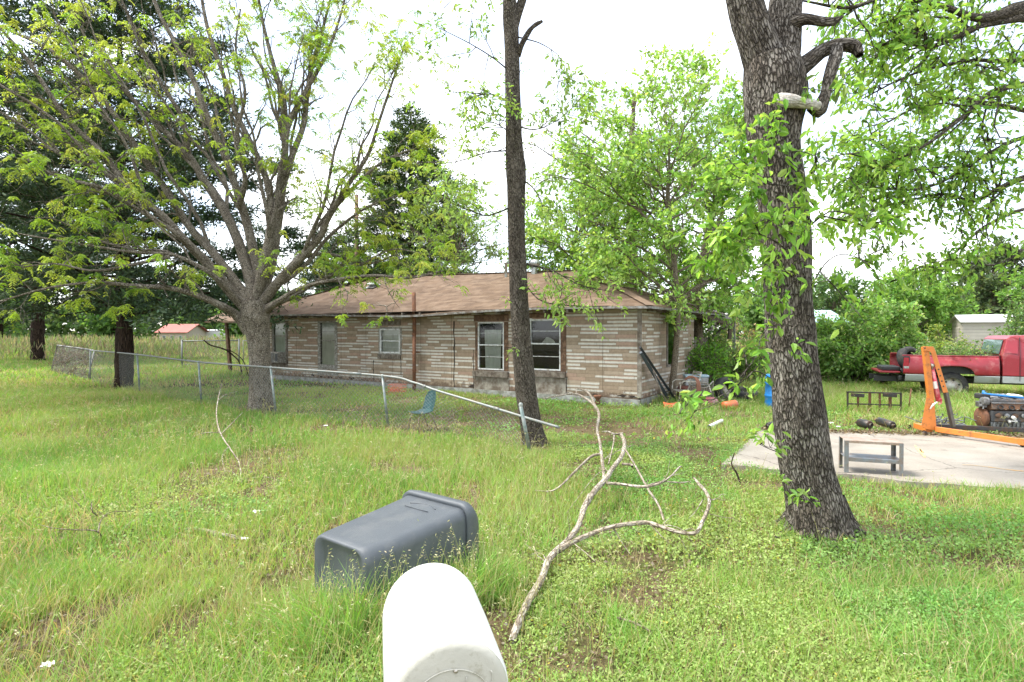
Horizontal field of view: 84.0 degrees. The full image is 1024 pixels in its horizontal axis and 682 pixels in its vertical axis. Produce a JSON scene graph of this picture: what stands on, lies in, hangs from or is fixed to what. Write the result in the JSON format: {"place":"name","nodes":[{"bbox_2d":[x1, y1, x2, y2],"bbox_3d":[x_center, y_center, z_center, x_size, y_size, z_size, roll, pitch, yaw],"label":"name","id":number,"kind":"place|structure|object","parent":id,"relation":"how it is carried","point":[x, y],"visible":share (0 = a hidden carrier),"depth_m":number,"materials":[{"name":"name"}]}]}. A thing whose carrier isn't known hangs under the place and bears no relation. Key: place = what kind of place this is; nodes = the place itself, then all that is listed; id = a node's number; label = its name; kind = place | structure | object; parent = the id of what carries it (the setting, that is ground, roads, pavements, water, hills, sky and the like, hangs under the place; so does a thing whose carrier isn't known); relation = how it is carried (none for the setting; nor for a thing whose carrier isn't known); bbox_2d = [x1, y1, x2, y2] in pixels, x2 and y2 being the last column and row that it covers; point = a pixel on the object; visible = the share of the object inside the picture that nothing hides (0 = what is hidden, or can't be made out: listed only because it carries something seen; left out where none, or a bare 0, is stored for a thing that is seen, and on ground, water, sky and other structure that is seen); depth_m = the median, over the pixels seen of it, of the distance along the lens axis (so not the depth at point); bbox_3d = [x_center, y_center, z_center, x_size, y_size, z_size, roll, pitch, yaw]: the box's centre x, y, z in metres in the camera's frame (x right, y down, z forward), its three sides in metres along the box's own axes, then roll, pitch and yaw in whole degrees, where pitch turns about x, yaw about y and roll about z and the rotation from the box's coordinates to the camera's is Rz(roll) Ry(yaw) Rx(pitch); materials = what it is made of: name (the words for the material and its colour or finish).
{"place":"outdoors","nodes":[
{"label":"outdoors","id":0,"kind":"place"},
{"bbox_2d":[0,333,1023,681],"bbox_3d":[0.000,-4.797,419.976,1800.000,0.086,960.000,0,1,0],"label":"ground","id":1,"kind":"structure","parent":0,"point":[652,571],"depth_m":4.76,"materials":[{"name":"green plant"}]},
{"bbox_2d":[0,290,47,337],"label":"tree","id":2,"kind":"object","parent":1,"relation":"on","point":[3,326],"visible":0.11,"depth_m":59.43,"materials":[{"name":"green plant"}]},
{"bbox_2d":[38,660,54,666],"bbox_3d":[-2.450,1.703,2.998,0.072,0.019,0.042,0,1,0],"label":"paper scrap","id":3,"kind":"object","parent":1,"relation":"on","point":[53,662],"visible":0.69,"depth_m":3.00,"materials":[{"name":"white paper"}]},
{"bbox_2d":[48,341,99,378],"bbox_3d":[-18.289,0.803,23.701,6.888,1.644,1.068,1,1,42],"label":"leaning fence panel","id":4,"kind":"object","parent":1,"relation":"on","point":[79,356],"visible":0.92,"depth_m":23.53,"materials":[{"name":"silver metal"}]},
{"bbox_2d":[38,496,123,542],"bbox_3d":[-3.829,1.594,5.009,1.002,0.259,0.428,1,1,32],"label":"dead branch","id":5,"kind":"object","parent":1,"relation":"on","point":[86,529],"visible":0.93,"depth_m":4.78,"materials":[{"name":"wood"}]},
{"bbox_2d":[0,63,182,360],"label":"cedar tree","id":6,"kind":"object","parent":1,"relation":"on","point":[37,333],"visible":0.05,"depth_m":34.69,"materials":[{"name":"green plant"}]},
{"bbox_2d":[75,274,154,341],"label":"tree","id":7,"kind":"object","parent":1,"relation":"on","point":[104,326],"visible":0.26,"depth_m":64.54,"materials":[{"name":"green plant"}]},
{"bbox_2d":[0,332,248,361],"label":"dry weeds","id":8,"kind":"object","parent":1,"relation":"on","point":[101,344],"visible":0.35,"depth_m":39.27,"materials":[{"name":"green plant"}]},
{"bbox_2d":[0,0,347,388],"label":"cedar tree","id":9,"kind":"object","parent":1,"relation":"on","point":[187,306],"visible":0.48,"depth_m":16.81,"materials":[{"name":"green plant"}]},
{"bbox_2d":[154,324,208,345],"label":"distant house","id":10,"kind":"structure","parent":1,"relation":"on","point":[176,330],"depth_m":62.69,"materials":[{"name":"red metal"}]},
{"bbox_2d":[163,307,220,329],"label":"tree","id":11,"kind":"object","parent":1,"relation":"on","point":[208,325],"visible":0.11,"depth_m":77.26,"materials":[{"name":"green plant"}]},
{"bbox_2d":[181,339,239,364],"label":"farm gate","id":12,"kind":"structure","parent":1,"relation":"on","point":[183,341],"depth_m":30.23,"materials":[{"name":"metal"}]},
{"bbox_2d":[179,527,246,541],"bbox_3d":[-2.648,1.680,4.980,0.845,0.052,0.062,0,1,18],"label":"dead log","id":13,"kind":"object","parent":1,"relation":"on","point":[218,533],"visible":0.41,"depth_m":4.91,"materials":[{"name":"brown wood"}]},
{"bbox_2d":[206,329,224,344],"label":"storage trailer","id":14,"kind":"object","parent":1,"relation":"on","point":[211,332],"visible":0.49,"depth_m":66.10,"materials":[{"name":"white metal"}]},
{"bbox_2d":[203,340,248,375],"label":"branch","id":15,"kind":"object","parent":1,"relation":"on","point":[230,353],"visible":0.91,"depth_m":23.98,"materials":[{"name":"brown plant"}]},
{"bbox_2d":[213,306,244,343],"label":"tree","id":16,"kind":"object","parent":1,"relation":"on","point":[236,327],"visible":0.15,"depth_m":60.56,"materials":[{"name":"green plant"}]},
{"bbox_2d":[201,384,279,482],"bbox_3d":[-4.726,1.307,9.245,0.799,0.713,6.318,-1,1,-32],"label":"dead branch","id":17,"kind":"object","parent":1,"relation":"on","point":[224,439],"visible":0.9,"depth_m":7.83,"materials":[{"name":"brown wood"}]},
{"bbox_2d":[0,0,495,413],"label":"tree","id":18,"kind":"object","parent":1,"relation":"on","point":[253,296],"visible":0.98,"depth_m":12.30,"materials":[{"name":"green plant"}]},
{"bbox_2d":[89,349,559,449],"bbox_3d":[-7.289,1.035,14.114,19.886,1.299,0.830,1,1,36],"label":"chain link fence","id":19,"kind":"object","parent":1,"relation":"on","point":[382,376],"visible":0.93,"depth_m":11.87,"materials":[{"name":"metal"}]},
{"bbox_2d":[291,233,373,295],"bbox_3d":[-9.900,-2.529,33.003,6.747,7.825,7.162,1,1,43],"label":"cedar tree","id":20,"kind":"object","parent":1,"relation":"on","point":[311,277],"visible":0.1,"depth_m":32.02,"materials":[{"name":"green plant"}]},
{"bbox_2d":[355,194,358,279],"bbox_3d":[-8.170,-3.194,29.953,0.260,9.046,0.260,0,1,0],"label":"utility pole","id":21,"kind":"object","parent":1,"relation":"on","point":[356,201],"visible":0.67,"depth_m":29.82,"materials":[{"name":"brown wood"}]},
{"bbox_2d":[313,490,478,630],"bbox_3d":[-0.795,1.512,3.918,0.700,0.722,1.076,1,1,38],"label":"garbage cart","id":22,"kind":"object","parent":1,"relation":"on","point":[397,525],"visible":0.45,"depth_m":3.70,"materials":[{"name":"plastic"}]},
{"bbox_2d":[388,384,406,395],"bbox_3d":[-3.298,1.394,16.327,0.487,0.312,0.295,0,1,16],"label":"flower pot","id":23,"kind":"object","parent":1,"relation":"on","point":[399,387],"visible":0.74,"depth_m":16.21,"materials":[{"name":"orange ceramic"}]},
{"bbox_2d":[320,100,480,286],"bbox_3d":[-5.463,-5.706,31.045,11.426,14.239,10.547,1,1,41],"label":"cedar tree","id":24,"kind":"object","parent":1,"relation":"on","point":[393,143],"visible":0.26,"depth_m":29.73,"materials":[{"name":"green plant"}]},
{"bbox_2d":[408,390,437,429],"bbox_3d":[-1.645,1.315,10.542,0.505,0.762,0.421,-6,4,-36],"label":"school chair","id":25,"kind":"object","parent":1,"relation":"on","point":[428,400],"visible":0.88,"depth_m":10.62,"materials":[{"name":"teal plastic"}]},
{"bbox_2d":[383,563,507,681],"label":"mailbox","id":26,"kind":"object","parent":1,"relation":"on","point":[436,627],"visible":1,"depth_m":1.57,"materials":[{"name":"white metal"}]},
{"bbox_2d":[395,638,507,681],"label":"door","id":27,"kind":"structure","parent":26,"relation":"in","point":[450,659],"depth_m":1.49,"materials":[{"name":"white metal"}]},
{"bbox_2d":[392,173,526,274],"bbox_3d":[-2.358,-3.320,26.824,6.854,9.496,4.057,0,1,0],"label":"tree","id":28,"kind":"object","parent":1,"relation":"on","point":[473,235],"visible":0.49,"depth_m":26.58,"materials":[{"name":"green plant"}]},
{"bbox_2d":[204,259,735,405],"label":"house","id":29,"kind":"structure","parent":1,"relation":"on","point":[438,332],"depth_m":17.29,"materials":[{"name":"brown brick"}]},
{"bbox_2d":[271,321,287,363],"bbox_3d":[-8.766,0.039,21.527,0.983,1.612,0.093,1,1,33],"label":"window","id":30,"kind":"structure","parent":29,"relation":"in","point":[279,340],"depth_m":21.58,"materials":[{"name":"grey glass"}]},
{"bbox_2d":[318,321,337,369],"bbox_3d":[-6.479,0.154,20.043,1.030,1.709,0.093,1,1,33],"label":"window","id":31,"kind":"structure","parent":29,"relation":"in","point":[327,330],"depth_m":20.10,"materials":[{"name":"grey glass"}]},
{"bbox_2d":[378,327,401,354],"bbox_3d":[-3.922,0.000,18.385,1.023,0.900,0.093,1,1,33],"label":"window","id":32,"kind":"structure","parent":29,"relation":"in","point":[392,336],"depth_m":18.42,"materials":[{"name":"grey glass"}]},
{"bbox_2d":[475,322,507,370],"bbox_3d":[-0.568,0.152,16.211,1.141,1.383,0.093,1,1,33],"label":"window","id":33,"kind":"structure","parent":29,"relation":"in","point":[492,344],"depth_m":16.23,"materials":[{"name":"white metal"}]},
{"bbox_2d":[530,319,565,371],"bbox_3d":[0.931,0.113,15.226,1.184,1.391,0.075,1,1,33],"label":"window","id":34,"kind":"structure","parent":29,"relation":"in","point":[562,335],"depth_m":14.97,"materials":[{"name":"white metal"}]},
{"bbox_2d":[666,322,670,366],"bbox_3d":[4.460,0.038,15.920,0.075,1.347,0.973,1,1,33],"label":"window","id":35,"kind":"structure","parent":29,"relation":"in","point":[667,365],"depth_m":15.52,"materials":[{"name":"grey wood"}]},
{"bbox_2d":[495,155,500,271],"bbox_3d":[-0.693,-3.869,27.922,0.258,10.467,0.256,0,1,0],"label":"antenna mast","id":36,"kind":"object","parent":1,"relation":"on","point":[498,207],"visible":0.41,"depth_m":27.95,"materials":[{"name":"metal"}]},
{"bbox_2d":[3,290,1011,341],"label":"distant woods","id":37,"kind":"object","parent":1,"relation":"on","point":[56,326],"visible":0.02,"depth_m":106.12,"materials":[{"name":"green plant"}]},
{"bbox_2d":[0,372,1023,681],"bbox_3d":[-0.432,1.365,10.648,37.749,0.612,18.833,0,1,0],"label":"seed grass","id":38,"kind":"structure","parent":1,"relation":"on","point":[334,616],"depth_m":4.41,"materials":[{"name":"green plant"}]},
{"bbox_2d":[0,403,1023,681],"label":"leaf litter","id":39,"kind":"object","parent":1,"relation":"on","point":[902,431],"visible":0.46,"depth_m":4.34,"materials":[{"name":"brown plant"}]},
{"bbox_2d":[406,0,647,446],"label":"tree","id":40,"kind":"object","parent":1,"relation":"on","point":[521,350],"visible":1,"depth_m":8.81,"materials":[{"name":"green plant"}]},
{"bbox_2d":[481,164,659,280],"bbox_3d":[2.249,-2.522,20.264,6.438,8.110,4.124,0,1,16],"label":"tree","id":41,"kind":"object","parent":1,"relation":"on","point":[557,236],"visible":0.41,"depth_m":20.02,"materials":[{"name":"green plant"}]},
{"bbox_2d":[592,395,602,404],"bbox_3d":[2.136,1.462,14.193,0.211,0.230,0.198,-1,1,-43],"label":"iron pot","id":42,"kind":"object","parent":1,"relation":"on","point":[597,397],"visible":0.89,"depth_m":14.13,"materials":[{"name":"brown metal"}]},
{"bbox_2d":[523,83,717,278],"bbox_3d":[4.007,-4.092,22.076,7.377,11.189,4.873,0,1,0],"label":"tree","id":43,"kind":"object","parent":1,"relation":"on","point":[633,109],"visible":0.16,"depth_m":21.79,"materials":[{"name":"green plant"}]},
{"bbox_2d":[509,388,738,643],"bbox_3d":[1.286,1.405,7.886,1.890,0.765,9.516,0,1,4],"label":"fallen branch","id":44,"kind":"object","parent":1,"relation":"on","point":[557,549],"visible":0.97,"depth_m":4.94,"materials":[{"name":"grey wood"}]},
{"bbox_2d":[617,617,650,631],"bbox_3d":[0.719,1.677,3.373,0.226,0.031,0.022,1,1,40],"label":"stick","id":45,"kind":"object","parent":1,"relation":"on","point":[632,622],"visible":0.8,"depth_m":3.36,"materials":[{"name":"brown wood"}]},
{"bbox_2d":[525,31,764,396],"bbox_3d":[3.630,-3.371,15.879,7.124,9.947,5.356,1,1,30],"label":"tree","id":46,"kind":"object","parent":1,"relation":"on","point":[624,173],"visible":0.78,"depth_m":15.11,"materials":[{"name":"green plant"}]},
{"bbox_2d":[639,351,669,398],"bbox_3d":[3.576,0.920,14.140,0.094,1.382,1.511,1,1,44],"label":"metal pole","id":47,"kind":"object","parent":1,"relation":"on","point":[651,370],"visible":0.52,"depth_m":13.96,"materials":[{"name":"metal"}]},
{"bbox_2d":[639,346,675,399],"bbox_3d":[3.660,0.858,14.149,1.615,1.489,0.072,-1,1,-41],"label":"metal pole","id":48,"kind":"object","parent":1,"relation":"on","point":[657,372],"visible":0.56,"depth_m":14.06,"materials":[{"name":"black metal"}]},
{"bbox_2d":[649,363,676,407],"bbox_3d":[3.675,1.112,13.699,0.430,1.111,0.864,0,1,-11],"label":"shovel","id":49,"kind":"object","parent":1,"relation":"on","point":[664,403],"visible":0.44,"depth_m":13.62,"materials":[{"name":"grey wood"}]},
{"bbox_2d":[677,385,693,396],"bbox_3d":[4.649,1.382,15.174,0.486,0.360,0.486,0,1,0],"label":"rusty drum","id":50,"kind":"object","parent":1,"relation":"on","point":[683,387],"visible":0.22,"depth_m":15.04,"materials":[{"name":"metal"}]},
{"bbox_2d":[683,374,708,385],"bbox_3d":[4.979,1.053,15.411,0.630,0.290,0.385,0,1,6],"label":"cooler","id":51,"kind":"object","parent":50,"relation":"on","point":[704,378],"visible":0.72,"depth_m":15.24,"materials":[{"name":"blue plastic"}]},
{"bbox_2d":[671,371,701,401],"bbox_3d":[4.393,1.196,14.374,0.628,0.861,0.570,0,1,-5],"label":"patio chair","id":52,"kind":"object","parent":1,"relation":"on","point":[680,389],"visible":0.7,"depth_m":14.38,"materials":[{"name":"grey metal"}]},
{"bbox_2d":[685,376,700,397],"bbox_3d":[4.507,1.228,14.198,0.396,0.732,0.088,1,1,30],"label":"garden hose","id":53,"kind":"object","parent":52,"relation":"on","point":[698,386],"visible":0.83,"depth_m":14.12,"materials":[{"name":"orange rubber"}]},
{"bbox_2d":[687,381,713,397],"bbox_3d":[4.803,1.381,14.499,0.628,0.570,0.861,0,16,20],"label":"patio chair","id":54,"kind":"object","parent":1,"relation":"on","point":[708,387],"visible":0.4,"depth_m":14.47,"materials":[{"name":"grey metal"}]},
{"bbox_2d":[669,334,735,388],"bbox_3d":[5.876,0.906,17.566,2.351,2.233,2.319,0,1,0],"label":"shrub","id":55,"kind":"object","parent":1,"relation":"on","point":[696,362],"visible":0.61,"depth_m":17.18,"materials":[{"name":"green plant"}]},
{"bbox_2d":[700,397,718,404],"bbox_3d":[4.913,1.487,14.225,0.550,0.180,0.550,0,1,0],"label":"plastic tub","id":56,"kind":"object","parent":1,"relation":"on","point":[716,400],"visible":0.28,"depth_m":14.06,"materials":[{"name":"red plastic"}]},
{"bbox_2d":[707,419,722,427],"bbox_3d":[3.888,1.579,10.867,0.070,0.070,0.884,1,1,35],"label":"pipe offcut","id":57,"kind":"object","parent":1,"relation":"on","point":[714,424],"visible":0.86,"depth_m":10.79,"materials":[{"name":"white plastic"}]},
{"bbox_2d":[714,377,732,399],"bbox_3d":[5.681,1.292,15.172,0.660,0.660,0.224,0,-11,-29],"label":"old tyre","id":58,"kind":"object","parent":1,"relation":"on","point":[720,381],"visible":0.44,"depth_m":15.05,"materials":[{"name":"black rubber"}]},
{"bbox_2d":[628,67,823,369],"bbox_3d":[6.968,-3.607,18.876,6.292,10.323,5.243,0,1,21],"label":"tree","id":59,"kind":"object","parent":1,"relation":"on","point":[698,322],"visible":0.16,"depth_m":18.43,"materials":[{"name":"green plant"}]},
{"bbox_2d":[722,384,732,400],"bbox_3d":[5.564,1.354,14.697,0.413,0.490,0.061,0,1,-26],"label":"plank","id":60,"kind":"object","parent":1,"relation":"on","point":[724,388],"visible":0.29,"depth_m":14.66,"materials":[{"name":"grey wood"}]},
{"bbox_2d":[721,400,738,408],"bbox_3d":[5.090,1.510,13.323,0.325,0.263,0.268,0,1,-11],"label":"bucket","id":61,"kind":"object","parent":1,"relation":"on","point":[731,403],"visible":0.69,"depth_m":13.24,"materials":[{"name":"orange plastic"}]},
{"bbox_2d":[703,329,768,381],"bbox_3d":[7.670,0.593,19.666,3.234,2.549,2.378,0,1,0],"label":"shrub","id":62,"kind":"object","parent":1,"relation":"on","point":[741,366],"visible":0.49,"depth_m":19.32,"materials":[{"name":"green plant"}]},
{"bbox_2d":[731,453,740,484],"bbox_3d":[2.668,1.522,6.749,0.046,0.358,0.160,0,1,-23],"label":"stick","id":63,"kind":"object","parent":1,"relation":"on","point":[735,470],"visible":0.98,"depth_m":6.76,"materials":[{"name":"wood"}]},
{"bbox_2d":[721,319,768,373],"bbox_3d":[10.079,0.489,24.121,3.288,2.989,2.440,0,1,-20],"label":"shrub","id":64,"kind":"object","parent":1,"relation":"on","point":[750,334],"visible":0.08,"depth_m":24.00,"materials":[{"name":"green plant"}]},
{"bbox_2d":[732,386,757,399],"bbox_3d":[6.191,1.403,15.124,0.660,0.224,0.660,0,13,-17],"label":"old tyre","id":65,"kind":"object","parent":1,"relation":"on","point":[742,394],"visible":0.44,"depth_m":14.89,"materials":[{"name":"black rubber"}]},
{"bbox_2d":[730,279,764,341],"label":"tree","id":66,"kind":"object","parent":1,"relation":"on","point":[755,314],"visible":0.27,"depth_m":58.97,"materials":[{"name":"green plant"}]},
{"bbox_2d":[764,374,771,407],"bbox_3d":[6.280,1.182,13.420,0.600,0.815,0.600,0,1,0],"label":"plastic barrel","id":67,"kind":"object","parent":1,"relation":"on","point":[768,394],"visible":0.18,"depth_m":13.33,"materials":[{"name":"blue plastic"}]},
{"bbox_2d":[665,0,919,553],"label":"tree","id":68,"kind":"object","parent":1,"relation":"on","point":[778,100],"visible":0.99,"depth_m":4.78,"materials":[{"name":"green plant"}]},
{"bbox_2d":[814,310,848,322],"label":"outbuilding","id":69,"kind":"structure","parent":1,"relation":"on","point":[830,312],"depth_m":30.77,"materials":[{"name":"metal"}]},
{"bbox_2d":[818,315,856,379],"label":"shrub","id":70,"kind":"object","parent":1,"relation":"on","point":[828,358],"visible":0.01,"depth_m":20.30,"materials":[{"name":"green plant"}]},
{"bbox_2d":[812,266,882,333],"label":"tree","id":71,"kind":"object","parent":1,"relation":"on","point":[837,298],"visible":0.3,"depth_m":37.16,"materials":[{"name":"green plant"}]},
{"bbox_2d":[856,419,872,428],"bbox_3d":[6.346,1.489,10.250,0.154,0.154,0.371,0,1,-7],"label":"muffler","id":72,"kind":"object","parent":1,"relation":"on","point":[864,423],"visible":0.99,"depth_m":10.15,"materials":[{"name":"metal"}]},
{"bbox_2d":[846,391,901,412],"bbox_3d":[7.909,1.378,12.416,1.206,0.562,0.065,0,1,0],"label":"bed frame","id":73,"kind":"object","parent":1,"relation":"on","point":[889,395],"visible":0.91,"depth_m":12.41,"materials":[{"name":"metal"}]},
{"bbox_2d":[814,287,936,385],"bbox_3d":[12.241,0.064,19.581,4.585,3.893,4.262,0,1,-23],"label":"shrub","id":74,"kind":"object","parent":1,"relation":"on","point":[857,351],"visible":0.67,"depth_m":18.92,"materials":[{"name":"green plant"}]},
{"bbox_2d":[874,417,896,428],"bbox_3d":[6.775,1.488,10.340,0.144,0.157,0.577,0,1,0],"label":"muffler","id":75,"kind":"object","parent":1,"relation":"on","point":[888,423],"visible":0.99,"depth_m":10.24,"materials":[{"name":"metal"}]},
{"bbox_2d":[803,0,1023,315],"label":"tree","id":76,"kind":"object","parent":1,"relation":"on","point":[911,34],"visible":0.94,"depth_m":6.92,"materials":[{"name":"green plant"}]},
{"bbox_2d":[863,253,990,343],"bbox_3d":[21.420,-1.620,30.153,6.076,6.002,4.541,0,1,0],"label":"tree","id":77,"kind":"object","parent":1,"relation":"on","point":[933,312],"visible":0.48,"depth_m":29.30,"materials":[{"name":"green plant"}]},
{"bbox_2d":[904,411,976,424],"bbox_3d":[7.718,1.506,10.202,0.862,0.457,0.789,0,1,-23],"label":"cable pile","id":78,"kind":"object","parent":1,"relation":"on","point":[942,421],"visible":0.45,"depth_m":10.16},
{"bbox_2d":[869,335,1023,396],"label":"pickup truck","id":79,"kind":"object","parent":1,"relation":"on","point":[1005,361],"visible":0.8,"depth_m":14.87,"materials":[{"name":"red paint"}]},
{"bbox_2d":[896,346,918,367],"bbox_3d":[11.256,0.527,16.091,0.740,0.740,0.255,0,-19,-17],"label":"old tyre","id":80,"kind":"object","parent":79,"relation":"in","point":[908,350],"visible":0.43,"depth_m":16.04,"materials":[{"name":"black rubber"}]},
{"bbox_2d":[910,337,995,374],"bbox_3d":[12.235,0.461,15.597,2.586,1.171,2.187,0,1,0],"label":"vine clump","id":81,"kind":"object","parent":79,"relation":"in","point":[958,350],"visible":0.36,"depth_m":15.40,"materials":[{"name":"green plant"}]},
{"bbox_2d":[918,319,979,352],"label":"shrub","id":82,"kind":"object","parent":1,"relation":"on","point":[940,344],"visible":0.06,"depth_m":25.78,"materials":[{"name":"green plant"}]},
{"bbox_2d":[919,235,1023,342],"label":"tree","id":83,"kind":"object","parent":1,"relation":"on","point":[984,283],"visible":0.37,"depth_m":39.61,"materials":[{"name":"green plant"}]},
{"bbox_2d":[948,314,1019,349],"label":"shed","id":84,"kind":"structure","parent":1,"relation":"on","point":[971,326],"depth_m":27.34,"materials":[{"name":"white metal"}]},
{"bbox_2d":[953,327,959,343],"bbox_3d":[22.094,0.321,28.296,0.052,1.978,0.850,0,1,24],"label":"door","id":85,"kind":"structure","parent":84,"relation":"in","point":[956,333],"depth_m":28.21,"materials":[{"name":"white"}]},
{"bbox_2d":[966,293,1023,340],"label":"shrub","id":86,"kind":"object","parent":1,"relation":"on","point":[1017,321],"visible":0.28,"depth_m":20.97,"materials":[{"name":"green plant"}]},
{"bbox_2d":[974,390,1023,427],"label":"car engine","id":87,"kind":"object","parent":1,"relation":"on","point":[992,409],"visible":0.86,"depth_m":10.03,"materials":[{"name":"grey metal"}]},
{"bbox_2d":[987,266,1023,312],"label":"tree","id":88,"kind":"object","parent":1,"relation":"on","point":[1016,290],"visible":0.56,"depth_m":34.23,"materials":[{"name":"green plant"}]},
{"bbox_2d":[0,0,1023,332],"label":"sky","id":89,"kind":"structure","parent":0,"point":[608,35],"materials":[{"name":"white"}]},
{"bbox_2d":[721,430,1023,492],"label":"driveway","id":90,"kind":"structure","parent":0,"point":[947,456],"depth_m":7.75,"materials":[{"name":"concrete"}]},
{"bbox_2d":[765,421,772,428],"bbox_3d":[4.646,1.501,10.152,0.400,0.124,0.124,-1,1,-36],"label":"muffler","id":91,"kind":"object","parent":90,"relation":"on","point":[767,424],"visible":0.38,"depth_m":10.07,"materials":[{"name":"metal"}]},
{"bbox_2d":[839,436,903,475],"bbox_3d":[4.488,1.436,7.130,0.631,0.405,0.304,0,1,17],"label":"metal bench","id":92,"kind":"object","parent":90,"relation":"on","point":[892,459],"visible":1,"depth_m":7.07,"materials":[{"name":"metal"}]},
{"bbox_2d":[908,346,1023,446],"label":"engine hoist","id":93,"kind":"object","parent":90,"relation":"on","point":[928,424],"visible":1,"depth_m":9.67,"materials":[{"name":"orange paint"}]},
{"bbox_2d":[914,445,1020,470],"bbox_3d":[6.059,1.622,7.915,0.632,0.001,1.734,0,1,-8],"label":"paint splash","id":94,"kind":"object","parent":90,"relation":"on","point":[920,451],"visible":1,"depth_m":8.02,"materials":[{"name":"white paint"}]}
]}

